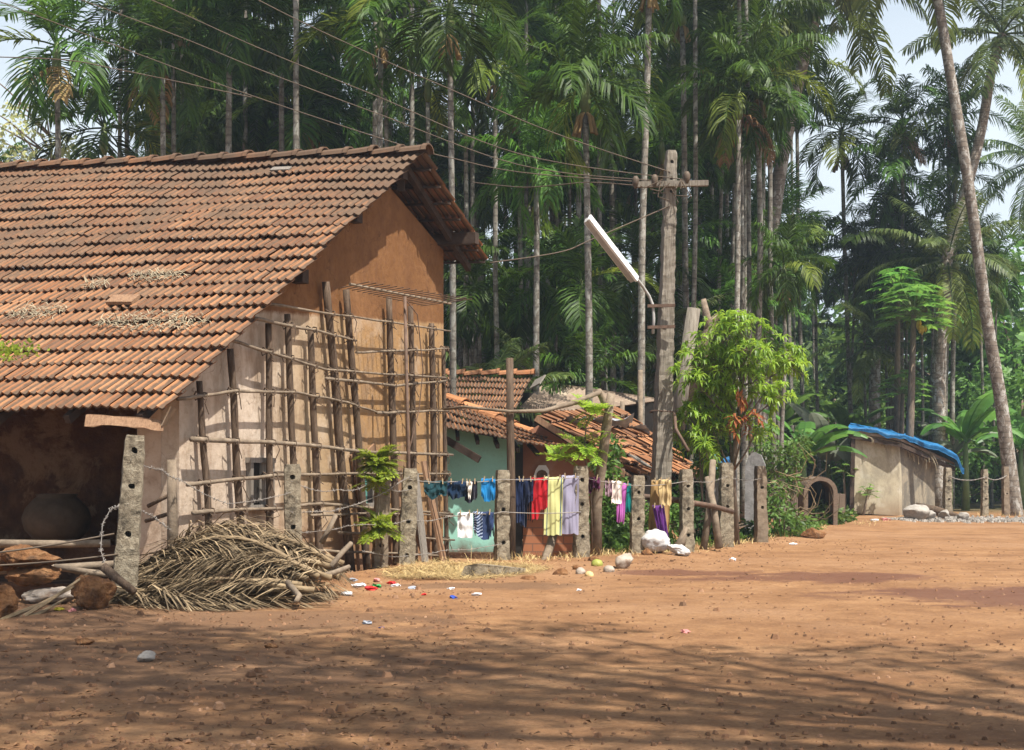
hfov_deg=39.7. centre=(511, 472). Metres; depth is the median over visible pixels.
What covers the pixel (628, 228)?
areca palm
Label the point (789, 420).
banana plant
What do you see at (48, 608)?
palm stalk
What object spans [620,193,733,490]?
areca palm
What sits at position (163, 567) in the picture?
dry frond
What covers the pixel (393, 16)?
areca palm
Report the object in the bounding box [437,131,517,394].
areca palm
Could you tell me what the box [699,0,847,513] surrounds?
areca palm
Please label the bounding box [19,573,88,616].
palm stalk
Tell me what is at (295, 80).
areca palm
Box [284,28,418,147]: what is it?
areca palm
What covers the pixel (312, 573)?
dry frond
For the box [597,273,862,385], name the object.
broadleaf tree
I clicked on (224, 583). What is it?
dry frond
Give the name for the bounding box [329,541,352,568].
cut stick
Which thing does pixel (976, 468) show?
broadleaf tree
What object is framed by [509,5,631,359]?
areca palm
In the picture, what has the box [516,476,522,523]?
navy trousers
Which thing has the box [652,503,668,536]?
purple cloth
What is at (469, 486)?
white sleeve
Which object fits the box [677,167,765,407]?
areca palm
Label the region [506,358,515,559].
wooden stake
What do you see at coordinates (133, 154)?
areca palm
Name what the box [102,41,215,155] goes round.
areca palm
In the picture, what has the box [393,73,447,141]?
areca palm
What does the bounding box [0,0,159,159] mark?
areca palm
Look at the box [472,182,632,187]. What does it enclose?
power line
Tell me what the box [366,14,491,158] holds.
areca palm
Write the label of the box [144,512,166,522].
stick
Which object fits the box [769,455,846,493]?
undergrowth bush
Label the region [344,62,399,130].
areca palm
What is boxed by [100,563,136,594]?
branch
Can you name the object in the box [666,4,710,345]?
areca palm
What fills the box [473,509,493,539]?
striped shirt
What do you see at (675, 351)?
areca palm
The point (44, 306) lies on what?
straw clump
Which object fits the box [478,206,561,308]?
areca palm
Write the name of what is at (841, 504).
clay block
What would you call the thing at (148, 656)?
white stone
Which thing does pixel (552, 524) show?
striped towel
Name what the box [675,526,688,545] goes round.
root stub
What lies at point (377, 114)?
areca palm
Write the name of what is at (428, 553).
barbed wire
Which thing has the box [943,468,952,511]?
fence post
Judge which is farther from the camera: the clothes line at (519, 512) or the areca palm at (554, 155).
the areca palm at (554, 155)
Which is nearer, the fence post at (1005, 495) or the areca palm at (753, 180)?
the fence post at (1005, 495)
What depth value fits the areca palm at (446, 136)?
42.39 m
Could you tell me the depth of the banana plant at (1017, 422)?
47.92 m
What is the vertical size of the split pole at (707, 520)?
1.449 m
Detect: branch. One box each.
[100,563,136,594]
[541,534,557,559]
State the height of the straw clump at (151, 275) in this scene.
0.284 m
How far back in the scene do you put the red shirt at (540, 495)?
19.62 m
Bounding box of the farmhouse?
[0,143,487,598]
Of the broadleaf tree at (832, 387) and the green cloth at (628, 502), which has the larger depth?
the broadleaf tree at (832, 387)
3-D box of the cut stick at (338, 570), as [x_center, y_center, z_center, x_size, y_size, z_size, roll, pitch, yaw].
[-1.762,0.983,13.850,0.061,0.135,0.582,0,0,29]
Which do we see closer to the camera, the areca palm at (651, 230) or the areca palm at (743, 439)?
the areca palm at (743, 439)
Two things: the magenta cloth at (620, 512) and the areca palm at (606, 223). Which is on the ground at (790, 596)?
the areca palm at (606, 223)
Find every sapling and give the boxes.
[351,444,403,567]
[537,393,621,555]
[667,308,813,544]
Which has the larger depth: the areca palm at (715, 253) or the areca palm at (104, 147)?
the areca palm at (715, 253)
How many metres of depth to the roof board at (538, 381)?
28.06 m
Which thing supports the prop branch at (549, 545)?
on the ground at (790, 596)
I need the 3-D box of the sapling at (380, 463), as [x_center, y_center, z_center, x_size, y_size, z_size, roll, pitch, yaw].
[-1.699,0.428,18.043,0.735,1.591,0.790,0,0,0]
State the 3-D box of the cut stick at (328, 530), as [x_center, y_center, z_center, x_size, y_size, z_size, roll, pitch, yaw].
[-1.847,0.577,14.327,0.210,0.306,0.101,0,0,-35]
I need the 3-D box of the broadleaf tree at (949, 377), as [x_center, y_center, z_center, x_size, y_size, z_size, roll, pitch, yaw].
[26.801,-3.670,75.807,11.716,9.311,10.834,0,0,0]
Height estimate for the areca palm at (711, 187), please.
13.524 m
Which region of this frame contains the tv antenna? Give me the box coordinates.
[341,281,470,467]
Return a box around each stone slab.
[706,460,736,532]
[745,452,765,530]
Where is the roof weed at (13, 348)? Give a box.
[0,335,49,360]
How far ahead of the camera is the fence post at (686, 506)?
21.33 m
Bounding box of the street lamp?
[584,215,674,333]
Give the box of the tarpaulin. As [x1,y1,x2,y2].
[848,423,963,473]
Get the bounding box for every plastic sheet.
[556,416,585,422]
[592,413,633,427]
[633,425,649,433]
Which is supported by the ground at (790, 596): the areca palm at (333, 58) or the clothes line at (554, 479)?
the areca palm at (333, 58)
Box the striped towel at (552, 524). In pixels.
[544,474,562,535]
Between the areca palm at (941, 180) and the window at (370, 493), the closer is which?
the window at (370, 493)
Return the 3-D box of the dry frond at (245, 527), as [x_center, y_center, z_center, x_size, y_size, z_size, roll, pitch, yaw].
[-2.778,0.753,14.373,2.387,0.808,1.074,0,0,12]
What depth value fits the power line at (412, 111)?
24.58 m
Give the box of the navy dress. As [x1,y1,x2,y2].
[521,476,532,526]
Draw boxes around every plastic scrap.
[53,607,64,610]
[341,591,351,595]
[351,583,365,586]
[362,620,371,623]
[364,586,377,590]
[681,629,690,632]
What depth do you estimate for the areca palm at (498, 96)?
33.91 m
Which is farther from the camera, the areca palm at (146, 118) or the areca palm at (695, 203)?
the areca palm at (146, 118)
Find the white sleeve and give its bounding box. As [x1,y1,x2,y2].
[466,479,471,498]
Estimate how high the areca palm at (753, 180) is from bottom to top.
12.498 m
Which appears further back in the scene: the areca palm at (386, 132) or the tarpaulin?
the tarpaulin
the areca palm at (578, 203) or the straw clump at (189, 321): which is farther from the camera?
the areca palm at (578, 203)
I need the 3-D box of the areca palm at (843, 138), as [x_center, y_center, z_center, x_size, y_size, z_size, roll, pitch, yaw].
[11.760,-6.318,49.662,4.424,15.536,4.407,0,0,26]
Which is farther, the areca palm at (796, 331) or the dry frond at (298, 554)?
the areca palm at (796, 331)
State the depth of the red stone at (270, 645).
10.07 m
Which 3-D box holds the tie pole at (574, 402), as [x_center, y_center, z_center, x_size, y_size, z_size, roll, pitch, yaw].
[0.115,-0.988,19.755,2.253,0.356,0.737,0,0,5]
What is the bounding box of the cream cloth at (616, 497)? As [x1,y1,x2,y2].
[611,478,621,503]
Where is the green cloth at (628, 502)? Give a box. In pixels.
[625,481,630,512]
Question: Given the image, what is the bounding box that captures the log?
[916,502,957,515]
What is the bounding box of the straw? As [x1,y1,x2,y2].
[376,545,557,580]
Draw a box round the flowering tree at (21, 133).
[0,61,113,162]
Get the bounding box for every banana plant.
[704,387,779,435]
[754,408,868,477]
[768,390,834,427]
[784,400,881,479]
[793,401,893,508]
[904,390,1023,510]
[915,421,997,508]
[975,416,1023,508]
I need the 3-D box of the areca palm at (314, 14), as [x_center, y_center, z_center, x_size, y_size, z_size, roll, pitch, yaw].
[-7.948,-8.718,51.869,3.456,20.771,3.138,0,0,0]
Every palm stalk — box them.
[0,586,73,618]
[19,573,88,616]
[28,598,66,615]
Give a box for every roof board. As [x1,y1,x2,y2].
[529,375,545,389]
[629,454,651,468]
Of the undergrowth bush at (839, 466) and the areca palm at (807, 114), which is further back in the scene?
the undergrowth bush at (839, 466)
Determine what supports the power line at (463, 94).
attached to the utility pole at (661, 456)
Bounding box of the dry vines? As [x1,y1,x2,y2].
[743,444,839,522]
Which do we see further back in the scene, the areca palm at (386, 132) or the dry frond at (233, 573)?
the areca palm at (386, 132)
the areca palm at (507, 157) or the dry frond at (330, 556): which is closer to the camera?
the dry frond at (330, 556)
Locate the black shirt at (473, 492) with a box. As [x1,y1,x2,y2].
[465,478,476,502]
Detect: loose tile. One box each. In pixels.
[105,294,140,304]
[270,166,291,170]
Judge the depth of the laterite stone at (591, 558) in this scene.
19.16 m
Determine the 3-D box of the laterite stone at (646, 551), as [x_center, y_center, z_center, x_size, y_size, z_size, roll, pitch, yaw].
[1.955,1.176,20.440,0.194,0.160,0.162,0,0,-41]
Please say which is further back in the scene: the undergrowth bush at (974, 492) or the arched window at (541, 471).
the undergrowth bush at (974, 492)
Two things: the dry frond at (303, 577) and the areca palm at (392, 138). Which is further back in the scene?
the areca palm at (392, 138)
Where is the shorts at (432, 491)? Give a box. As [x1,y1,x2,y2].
[424,478,446,499]
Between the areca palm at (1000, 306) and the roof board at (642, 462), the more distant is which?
the areca palm at (1000, 306)
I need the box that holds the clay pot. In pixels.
[21,494,91,539]
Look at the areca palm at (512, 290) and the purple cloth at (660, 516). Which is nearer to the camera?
the purple cloth at (660, 516)
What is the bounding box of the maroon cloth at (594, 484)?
[588,474,599,492]
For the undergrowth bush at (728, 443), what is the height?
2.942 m
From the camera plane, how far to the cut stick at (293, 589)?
13.06 m
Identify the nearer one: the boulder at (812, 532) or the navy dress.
the navy dress
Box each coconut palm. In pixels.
[445,337,572,446]
[469,325,624,452]
[583,262,753,400]
[722,0,929,459]
[806,291,932,426]
[829,0,1023,515]
[855,189,1022,440]
[899,0,1023,507]
[972,94,1023,247]
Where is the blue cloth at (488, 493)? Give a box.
[481,476,495,501]
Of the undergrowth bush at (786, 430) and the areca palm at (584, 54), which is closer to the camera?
the areca palm at (584, 54)
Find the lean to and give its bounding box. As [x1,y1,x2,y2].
[517,370,654,538]
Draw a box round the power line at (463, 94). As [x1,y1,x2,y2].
[259,0,669,171]
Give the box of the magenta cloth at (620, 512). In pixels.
[616,481,626,523]
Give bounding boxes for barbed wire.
[98,504,119,562]
[131,459,290,505]
[141,510,171,529]
[290,476,409,513]
[291,481,407,492]
[291,515,452,533]
[362,543,501,557]
[693,477,758,482]
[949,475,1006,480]
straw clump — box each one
[0,299,68,320]
[80,276,109,287]
[94,308,212,332]
[127,266,189,281]
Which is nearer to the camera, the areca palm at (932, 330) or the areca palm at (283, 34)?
the areca palm at (283, 34)
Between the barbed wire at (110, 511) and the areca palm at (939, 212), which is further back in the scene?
the areca palm at (939, 212)
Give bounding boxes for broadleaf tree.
[446,324,655,393]
[446,342,596,387]
[595,339,705,405]
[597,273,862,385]
[608,344,821,461]
[702,295,884,406]
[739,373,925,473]
[778,337,867,420]
[818,261,1023,500]
[825,329,927,382]
[838,325,1023,502]
[867,341,959,425]
[915,326,1014,446]
[917,234,1023,425]
[948,361,1023,485]
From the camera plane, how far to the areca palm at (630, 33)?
45.81 m
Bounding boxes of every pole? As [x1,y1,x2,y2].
[0,539,109,547]
[0,560,113,573]
[54,564,108,577]
[443,390,601,412]
[632,150,708,524]
[700,459,715,549]
[704,476,722,548]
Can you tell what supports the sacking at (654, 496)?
hanging from the clothes line at (554, 479)
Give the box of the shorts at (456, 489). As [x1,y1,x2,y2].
[447,478,465,499]
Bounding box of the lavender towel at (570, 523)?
[562,473,578,534]
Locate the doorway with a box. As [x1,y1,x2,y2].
[515,453,521,556]
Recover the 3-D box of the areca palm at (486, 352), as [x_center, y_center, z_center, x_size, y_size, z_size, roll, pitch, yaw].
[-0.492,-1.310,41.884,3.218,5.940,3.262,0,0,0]
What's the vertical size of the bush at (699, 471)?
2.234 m
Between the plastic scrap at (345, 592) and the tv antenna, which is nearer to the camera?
the plastic scrap at (345, 592)
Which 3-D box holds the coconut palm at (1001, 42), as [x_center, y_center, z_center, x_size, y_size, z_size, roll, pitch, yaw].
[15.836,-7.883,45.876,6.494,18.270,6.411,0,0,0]
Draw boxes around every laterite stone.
[520,575,536,579]
[552,568,567,574]
[587,556,599,560]
[641,548,652,554]
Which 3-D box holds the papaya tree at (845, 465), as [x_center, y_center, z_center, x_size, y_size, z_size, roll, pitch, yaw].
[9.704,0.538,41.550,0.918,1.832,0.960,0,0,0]
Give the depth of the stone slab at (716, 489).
25.00 m
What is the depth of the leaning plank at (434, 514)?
20.37 m
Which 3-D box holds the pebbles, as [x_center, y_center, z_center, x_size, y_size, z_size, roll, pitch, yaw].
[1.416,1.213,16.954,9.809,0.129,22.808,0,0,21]
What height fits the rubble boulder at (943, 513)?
0.272 m
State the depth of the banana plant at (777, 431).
37.32 m
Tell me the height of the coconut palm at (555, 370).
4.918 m
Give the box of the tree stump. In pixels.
[688,298,718,408]
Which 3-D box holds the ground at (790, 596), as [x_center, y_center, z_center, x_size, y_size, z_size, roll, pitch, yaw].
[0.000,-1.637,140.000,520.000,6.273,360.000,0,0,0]
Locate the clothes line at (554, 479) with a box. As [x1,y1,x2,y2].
[409,477,685,485]
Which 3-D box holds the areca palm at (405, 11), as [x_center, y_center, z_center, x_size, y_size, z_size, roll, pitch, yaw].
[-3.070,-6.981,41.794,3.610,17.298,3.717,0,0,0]
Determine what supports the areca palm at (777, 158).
on the ground at (790, 596)
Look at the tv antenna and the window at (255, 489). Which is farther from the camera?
the tv antenna
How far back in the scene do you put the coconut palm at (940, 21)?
40.15 m
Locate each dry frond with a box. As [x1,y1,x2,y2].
[75,569,314,606]
[105,533,309,581]
[107,528,319,580]
[109,574,301,606]
[111,582,259,611]
[113,586,338,610]
[123,552,331,603]
[138,546,324,589]
[138,549,333,597]
[138,559,331,603]
[138,574,304,604]
[139,531,322,586]
[139,540,300,580]
[139,548,317,588]
[139,550,330,602]
[141,525,330,588]
[148,518,288,573]
[148,546,303,585]
[148,553,340,582]
[150,522,338,583]
[166,528,352,588]
[167,530,358,592]
[174,548,340,585]
[178,508,353,584]
[179,562,355,600]
[180,519,344,565]
[198,544,312,585]
[259,544,316,559]
[270,533,318,559]
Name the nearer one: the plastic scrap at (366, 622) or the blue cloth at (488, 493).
the plastic scrap at (366, 622)
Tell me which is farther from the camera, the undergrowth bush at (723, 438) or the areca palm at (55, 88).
the undergrowth bush at (723, 438)
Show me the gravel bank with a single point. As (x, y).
(988, 518)
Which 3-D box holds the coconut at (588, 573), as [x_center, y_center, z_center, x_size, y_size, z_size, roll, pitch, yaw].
[0.929,1.240,17.045,0.109,0.107,0.119,0,0,0]
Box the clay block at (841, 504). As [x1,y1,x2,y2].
[838,494,844,513]
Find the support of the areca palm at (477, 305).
on the ground at (790, 596)
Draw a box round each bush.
[587,432,678,553]
[670,484,753,544]
[671,425,741,528]
[677,438,748,515]
[683,423,723,529]
[696,429,754,488]
[739,426,794,494]
[745,429,816,517]
[766,470,822,536]
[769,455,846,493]
[794,459,846,492]
[809,499,858,524]
[832,438,846,505]
[955,440,1000,506]
[959,438,1001,502]
[973,446,1015,501]
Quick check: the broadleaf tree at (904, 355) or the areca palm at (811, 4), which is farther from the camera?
the broadleaf tree at (904, 355)
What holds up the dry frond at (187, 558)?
on the ground at (790, 596)
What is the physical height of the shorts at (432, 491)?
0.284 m
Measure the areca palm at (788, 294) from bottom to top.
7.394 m
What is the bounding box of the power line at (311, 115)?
[0,1,631,181]
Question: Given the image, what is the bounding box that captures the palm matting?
[866,435,937,470]
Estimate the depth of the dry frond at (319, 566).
14.40 m
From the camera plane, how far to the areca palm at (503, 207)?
55.88 m
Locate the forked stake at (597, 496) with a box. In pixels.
[592,389,614,555]
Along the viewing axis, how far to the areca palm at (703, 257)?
43.03 m
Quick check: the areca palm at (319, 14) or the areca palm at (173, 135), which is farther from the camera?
the areca palm at (319, 14)
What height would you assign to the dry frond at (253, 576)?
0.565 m
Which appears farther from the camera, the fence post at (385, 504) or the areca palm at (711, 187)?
the areca palm at (711, 187)
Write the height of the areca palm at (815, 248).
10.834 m
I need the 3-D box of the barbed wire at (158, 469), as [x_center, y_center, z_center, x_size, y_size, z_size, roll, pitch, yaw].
[-3.143,0.112,14.598,0.304,0.486,3.080,0,0,20]
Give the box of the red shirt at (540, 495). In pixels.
[532,475,547,519]
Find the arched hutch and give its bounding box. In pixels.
[798,477,837,524]
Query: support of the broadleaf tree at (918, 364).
on the ground at (790, 596)
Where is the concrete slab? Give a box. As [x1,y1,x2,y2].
[460,564,524,576]
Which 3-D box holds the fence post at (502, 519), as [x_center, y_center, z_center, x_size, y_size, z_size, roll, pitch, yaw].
[-0.138,0.647,19.398,0.212,1.364,0.173,0,0,-17]
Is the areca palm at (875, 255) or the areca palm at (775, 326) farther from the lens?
the areca palm at (875, 255)
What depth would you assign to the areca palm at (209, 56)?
40.70 m
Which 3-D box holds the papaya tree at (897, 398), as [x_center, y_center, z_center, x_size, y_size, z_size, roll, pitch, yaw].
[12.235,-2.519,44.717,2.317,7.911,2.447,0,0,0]
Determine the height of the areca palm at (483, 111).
13.436 m
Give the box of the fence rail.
[645,494,734,513]
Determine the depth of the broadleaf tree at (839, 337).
61.67 m
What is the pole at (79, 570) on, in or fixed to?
attached to the fence post at (127, 548)
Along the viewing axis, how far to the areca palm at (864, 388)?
50.84 m
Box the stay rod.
[673,411,689,451]
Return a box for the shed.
[849,431,955,515]
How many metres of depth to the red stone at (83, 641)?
10.28 m
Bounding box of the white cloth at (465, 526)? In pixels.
[458,510,472,537]
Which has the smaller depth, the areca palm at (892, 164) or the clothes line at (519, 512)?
the clothes line at (519, 512)
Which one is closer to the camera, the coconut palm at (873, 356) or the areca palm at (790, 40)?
the areca palm at (790, 40)
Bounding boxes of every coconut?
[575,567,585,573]
[585,571,593,575]
[591,559,602,565]
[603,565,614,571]
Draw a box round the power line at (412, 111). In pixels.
[152,0,683,179]
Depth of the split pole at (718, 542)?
21.99 m
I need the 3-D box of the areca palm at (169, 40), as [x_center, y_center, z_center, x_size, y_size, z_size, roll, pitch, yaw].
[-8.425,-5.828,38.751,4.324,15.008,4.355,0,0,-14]
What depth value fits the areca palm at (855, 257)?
49.69 m
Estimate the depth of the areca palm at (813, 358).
56.44 m
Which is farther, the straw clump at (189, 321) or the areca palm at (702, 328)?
the areca palm at (702, 328)
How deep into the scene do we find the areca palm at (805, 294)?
41.75 m
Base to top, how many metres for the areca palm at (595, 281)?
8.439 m
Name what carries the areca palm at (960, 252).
on the ground at (790, 596)
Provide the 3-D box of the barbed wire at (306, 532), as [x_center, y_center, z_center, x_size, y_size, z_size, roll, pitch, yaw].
[-1.780,0.640,17.488,0.356,0.143,3.280,0,0,31]
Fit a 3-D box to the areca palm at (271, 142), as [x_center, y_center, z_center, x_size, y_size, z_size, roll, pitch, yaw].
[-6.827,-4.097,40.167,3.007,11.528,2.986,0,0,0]
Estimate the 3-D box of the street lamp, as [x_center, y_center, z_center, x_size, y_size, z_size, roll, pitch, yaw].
[1.883,-3.203,23.072,1.713,1.833,0.307,0,0,-29]
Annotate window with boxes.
[245,457,275,507]
[365,469,375,506]
[534,465,548,477]
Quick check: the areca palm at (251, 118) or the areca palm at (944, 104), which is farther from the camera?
the areca palm at (944, 104)
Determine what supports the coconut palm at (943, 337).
on the ground at (790, 596)
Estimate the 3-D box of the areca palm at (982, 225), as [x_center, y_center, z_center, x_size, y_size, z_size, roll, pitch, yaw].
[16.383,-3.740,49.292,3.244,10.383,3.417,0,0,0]
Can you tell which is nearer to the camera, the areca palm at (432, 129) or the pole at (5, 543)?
the pole at (5, 543)
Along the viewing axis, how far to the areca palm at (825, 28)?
48.61 m
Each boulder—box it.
[615,553,633,568]
[800,527,826,538]
[903,504,929,519]
[927,510,935,518]
[937,510,949,517]
[956,512,968,519]
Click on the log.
(936, 509)
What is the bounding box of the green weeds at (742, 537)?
[609,520,829,552]
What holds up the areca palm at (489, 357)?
on the ground at (790, 596)
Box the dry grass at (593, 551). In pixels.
[497,512,1019,562]
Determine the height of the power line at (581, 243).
1.120 m
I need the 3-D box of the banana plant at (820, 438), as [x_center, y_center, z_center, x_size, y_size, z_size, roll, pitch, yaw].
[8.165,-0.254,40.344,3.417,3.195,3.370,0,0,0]
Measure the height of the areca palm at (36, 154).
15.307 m
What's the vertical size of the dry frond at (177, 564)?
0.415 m
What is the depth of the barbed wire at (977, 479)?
38.69 m
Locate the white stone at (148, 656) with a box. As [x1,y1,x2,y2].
[137,650,155,661]
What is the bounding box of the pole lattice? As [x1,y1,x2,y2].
[176,281,454,583]
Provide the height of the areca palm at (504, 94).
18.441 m
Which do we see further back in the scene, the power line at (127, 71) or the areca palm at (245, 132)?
the areca palm at (245, 132)
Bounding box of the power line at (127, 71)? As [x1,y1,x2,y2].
[0,57,251,97]
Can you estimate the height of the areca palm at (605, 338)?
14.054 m
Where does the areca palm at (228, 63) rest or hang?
on the ground at (790, 596)
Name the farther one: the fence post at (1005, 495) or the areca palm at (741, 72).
the fence post at (1005, 495)
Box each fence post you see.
[111,435,145,601]
[284,464,301,540]
[371,468,390,568]
[397,468,417,564]
[493,470,509,560]
[572,466,589,557]
[629,475,644,553]
[678,469,694,551]
[717,463,734,546]
[753,466,767,541]
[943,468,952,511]
[980,469,988,515]
[1001,467,1009,515]
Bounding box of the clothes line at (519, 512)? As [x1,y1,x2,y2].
[446,511,577,516]
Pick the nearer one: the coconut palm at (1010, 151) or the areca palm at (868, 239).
the areca palm at (868, 239)
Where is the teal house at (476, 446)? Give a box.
[443,368,561,558]
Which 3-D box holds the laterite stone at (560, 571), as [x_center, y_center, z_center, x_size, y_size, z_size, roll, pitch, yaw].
[0.588,1.244,17.308,0.200,0.155,0.136,0,0,13]
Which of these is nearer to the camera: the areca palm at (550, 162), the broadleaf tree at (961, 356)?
the areca palm at (550, 162)
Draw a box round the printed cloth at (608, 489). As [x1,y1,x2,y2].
[605,478,611,496]
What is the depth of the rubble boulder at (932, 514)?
36.65 m
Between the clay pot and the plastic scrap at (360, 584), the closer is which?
the plastic scrap at (360, 584)
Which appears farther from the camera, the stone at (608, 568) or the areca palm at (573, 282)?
the areca palm at (573, 282)
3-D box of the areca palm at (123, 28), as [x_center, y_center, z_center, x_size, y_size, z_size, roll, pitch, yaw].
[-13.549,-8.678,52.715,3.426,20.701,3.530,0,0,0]
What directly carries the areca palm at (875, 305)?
on the ground at (790, 596)
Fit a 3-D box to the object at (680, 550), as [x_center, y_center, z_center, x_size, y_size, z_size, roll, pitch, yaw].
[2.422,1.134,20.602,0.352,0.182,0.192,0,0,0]
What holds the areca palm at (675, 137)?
on the ground at (790, 596)
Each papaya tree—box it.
[830,459,856,508]
[858,484,879,514]
[861,266,932,432]
[870,369,933,433]
[875,282,955,443]
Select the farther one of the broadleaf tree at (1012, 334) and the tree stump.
the broadleaf tree at (1012, 334)
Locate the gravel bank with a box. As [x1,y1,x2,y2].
[882,514,1023,522]
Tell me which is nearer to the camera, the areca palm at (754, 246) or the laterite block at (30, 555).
the laterite block at (30, 555)
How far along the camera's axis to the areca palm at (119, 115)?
37.61 m
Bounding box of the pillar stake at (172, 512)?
[167,460,177,589]
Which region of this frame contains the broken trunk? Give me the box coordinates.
[672,307,699,440]
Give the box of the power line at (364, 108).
[82,0,650,180]
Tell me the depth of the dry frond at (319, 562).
13.49 m
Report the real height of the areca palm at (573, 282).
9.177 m
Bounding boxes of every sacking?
[648,478,669,531]
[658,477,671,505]
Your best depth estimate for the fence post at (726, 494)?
22.91 m
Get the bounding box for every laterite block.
[0,544,62,567]
[0,554,17,571]
[0,584,19,617]
[4,565,61,586]
[21,586,73,603]
[71,575,116,609]
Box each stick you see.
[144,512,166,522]
[147,494,166,507]
[285,580,301,603]
[311,565,350,581]
[319,514,337,544]
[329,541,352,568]
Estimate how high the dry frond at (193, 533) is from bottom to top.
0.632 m
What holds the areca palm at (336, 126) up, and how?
on the ground at (790, 596)
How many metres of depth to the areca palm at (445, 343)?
42.41 m
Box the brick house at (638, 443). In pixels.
[523,406,699,555]
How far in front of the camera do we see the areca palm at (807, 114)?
35.94 m
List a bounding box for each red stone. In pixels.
[75,638,94,644]
[264,643,278,647]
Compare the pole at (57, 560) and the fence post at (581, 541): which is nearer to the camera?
the pole at (57, 560)
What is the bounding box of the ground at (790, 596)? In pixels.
[0,482,1023,749]
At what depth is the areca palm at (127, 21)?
37.97 m
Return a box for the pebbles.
[0,536,1023,749]
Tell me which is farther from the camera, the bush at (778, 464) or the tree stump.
the bush at (778, 464)
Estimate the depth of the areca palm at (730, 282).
36.90 m
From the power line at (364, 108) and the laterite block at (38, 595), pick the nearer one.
the laterite block at (38, 595)
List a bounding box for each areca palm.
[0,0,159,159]
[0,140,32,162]
[24,49,188,160]
[28,148,67,158]
[60,0,186,156]
[77,0,248,155]
[101,0,149,154]
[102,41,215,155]
[108,1,137,156]
[116,92,178,156]
[117,2,122,157]
[122,79,180,156]
[129,0,242,148]
[130,0,267,146]
[132,73,264,179]
[134,11,270,105]
[138,61,251,238]
[140,0,292,152]
[171,0,175,153]
[176,23,292,151]
[200,15,310,150]
[205,0,355,236]
[215,127,278,150]
[232,39,363,151]
[236,59,391,149]
[241,69,290,148]
[242,2,247,150]
[242,127,278,151]
[258,28,363,133]
[263,0,393,136]
[278,2,319,25]
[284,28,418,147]
[288,0,474,147]
[293,0,298,149]
[293,0,299,148]
[303,0,327,36]
[303,0,372,103]
[318,122,361,146]
[321,126,353,147]
[337,2,429,39]
[339,119,441,172]
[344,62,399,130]
[345,0,527,415]
[346,94,416,143]
[351,0,433,136]
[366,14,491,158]
[372,11,377,144]
[383,117,510,211]
[384,8,388,147]
[388,1,391,144]
[391,89,475,180]
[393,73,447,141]
[394,102,469,173]
[407,0,446,11]
[409,0,413,145]
[415,6,529,413]
[416,0,420,139]
[424,0,552,367]
[436,127,523,375]
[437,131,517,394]
[443,214,512,416]
[443,225,554,381]
[443,261,446,368]
[443,289,489,367]
[446,328,546,419]
[453,4,457,416]
[455,0,585,388]
[456,0,541,265]
[456,96,608,427]
[456,263,553,416]
[468,82,595,371]
[469,5,474,376]
[475,48,565,395]
[477,0,680,447]
[477,101,516,264]
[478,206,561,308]
[479,14,486,375]
[481,227,629,368]
[482,321,598,385]
[483,6,541,259]
[485,126,596,392]
[488,187,541,226]
[488,265,609,371]
[491,72,618,366]
[492,261,609,369]
[495,0,606,369]
[497,214,658,386]
[498,118,602,223]
[499,0,569,388]
[507,0,602,233]
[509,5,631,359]
[516,231,607,370]
[520,41,642,385]
[525,321,655,395]
[539,203,630,278]
[548,13,551,234]
[550,157,638,304]
[552,116,650,284]
[555,12,669,391]
[560,194,648,390]
[561,199,715,338]
[581,170,638,392]
[582,83,641,391]
[582,124,688,358]
[583,2,691,377]
[583,131,649,389]
[594,65,730,231]
[597,0,603,389]
[612,0,683,457]
[616,116,707,396]
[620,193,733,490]
[621,177,689,267]
[622,43,708,131]
[624,4,705,198]
[625,79,714,180]
[631,0,744,444]
[631,266,712,446]
[632,336,726,447]
[633,0,728,334]
[635,225,717,309]
[643,26,647,396]
[651,0,736,420]
[652,82,755,285]
[655,10,823,528]
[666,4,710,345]
[667,5,670,145]
[667,28,734,399]
[672,35,814,461]
[674,255,811,375]
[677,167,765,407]
[678,81,784,453]
[679,0,839,451]
[687,0,763,248]
[688,0,697,492]
[688,185,756,258]
[688,200,756,341]
[689,237,729,406]
[691,166,799,232]
[696,246,790,433]
[696,285,782,423]
[698,204,804,411]
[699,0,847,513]
[708,190,825,276]
[722,219,837,493]
[725,0,753,455]
[726,214,835,515]
[737,0,745,523]
[751,73,820,293]
[753,315,819,440]
[767,160,839,505]
[775,0,866,459]
[790,140,795,426]
[791,209,868,476]
[794,65,893,415]
[804,225,842,389]
[813,240,882,422]
[814,188,948,428]
[817,211,876,470]
[832,173,944,429]
[835,227,891,427]
[837,73,952,384]
[841,198,971,415]
[843,116,955,429]
[869,233,976,438]
[880,59,1018,462]
[898,216,965,388]
[903,119,1011,508]
[921,225,1012,333]
[943,213,1023,468]
[952,216,1023,507]
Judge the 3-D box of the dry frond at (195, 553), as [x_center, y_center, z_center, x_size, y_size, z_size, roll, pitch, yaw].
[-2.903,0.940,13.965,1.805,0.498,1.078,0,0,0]
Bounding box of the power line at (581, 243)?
[490,206,669,262]
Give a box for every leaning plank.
[416,526,429,560]
[417,473,428,561]
[421,461,446,561]
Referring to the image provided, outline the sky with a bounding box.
[0,0,1023,373]

